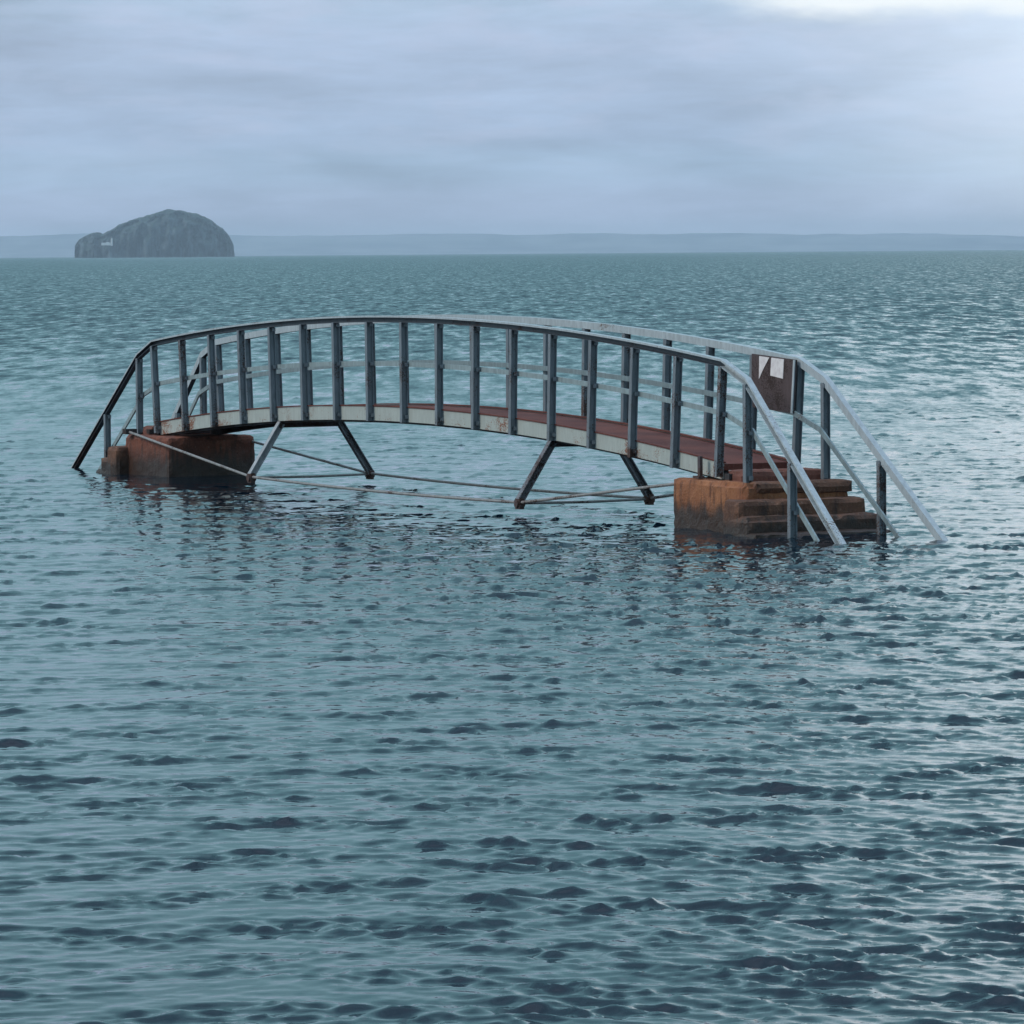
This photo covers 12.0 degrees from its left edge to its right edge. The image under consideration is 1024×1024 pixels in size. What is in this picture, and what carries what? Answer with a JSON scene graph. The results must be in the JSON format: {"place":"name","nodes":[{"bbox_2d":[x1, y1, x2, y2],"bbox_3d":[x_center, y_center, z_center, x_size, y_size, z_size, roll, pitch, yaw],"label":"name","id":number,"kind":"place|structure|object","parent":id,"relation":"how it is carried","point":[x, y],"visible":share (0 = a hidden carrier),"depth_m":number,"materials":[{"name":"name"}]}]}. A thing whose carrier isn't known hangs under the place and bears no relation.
{"place":"outdoors","nodes":[
{"label":"outdoors","id":0,"kind":"place"},
{"bbox_2d":[0,250,1023,1023],"bbox_3d":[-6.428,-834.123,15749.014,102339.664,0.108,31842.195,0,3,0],"label":"sea","id":1,"kind":"structure","parent":0,"point":[276,752],"depth_m":33.31,"materials":[{"name":"blue liquid"}]},
{"bbox_2d":[75,209,234,257],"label":"rock island","id":2,"kind":"object","parent":1,"relation":"on","point":[171,233],"visible":0.96,"depth_m":10388.87,"materials":[{"name":"grey stone"}]},
{"bbox_2d":[101,237,112,245],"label":"lighthouse","id":3,"kind":"object","parent":2,"relation":"on","point":[108,243],"visible":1,"depth_m":10364.33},
{"bbox_2d":[96,425,254,476],"bbox_3d":[-4.431,-0.391,65.080,1.646,1.555,2.180,-2,3,-26],"label":"concrete abutment","id":4,"kind":"object","parent":1,"relation":"in","point":[135,455],"visible":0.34,"depth_m":64.22,"materials":[{"name":"brown concrete"}]},
{"bbox_2d":[674,467,890,537],"bbox_3d":[2.721,0.322,50.619,1.646,1.551,2.179,-2,3,-26],"label":"concrete abutment","id":5,"kind":"object","parent":1,"relation":"in","point":[736,505],"visible":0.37,"depth_m":50.13,"materials":[{"name":"brown concrete"}]},
{"bbox_2d":[71,315,948,543],"bbox_3d":[-0.861,-0.899,57.803,1.730,2.873,21.729,-2,3,-26],"label":"footbridge","id":6,"kind":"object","parent":5,"relation":"on","point":[627,438],"visible":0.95,"depth_m":54.97,"materials":[{"name":"paint"}]},
{"bbox_2d":[752,354,796,412],"bbox_3d":[2.758,-1.355,51.288,0.035,0.610,0.955,-2,3,-26],"label":"notice board","id":7,"kind":"object","parent":6,"relation":"attached to","point":[774,379],"visible":0.98,"depth_m":51.23,"materials":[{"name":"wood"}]},
{"bbox_2d":[0,233,1023,257],"bbox_3d":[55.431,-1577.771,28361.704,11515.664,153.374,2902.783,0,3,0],"label":"hills","id":8,"kind":"structure","parent":0,"point":[60,245],"depth_m":27634.77,"materials":[{"name":"grey"}]},
{"bbox_2d":[0,0,1023,235],"label":"sky","id":9,"kind":"structure","parent":0,"point":[248,117],"materials":[{"name":"grey"}]}
]}

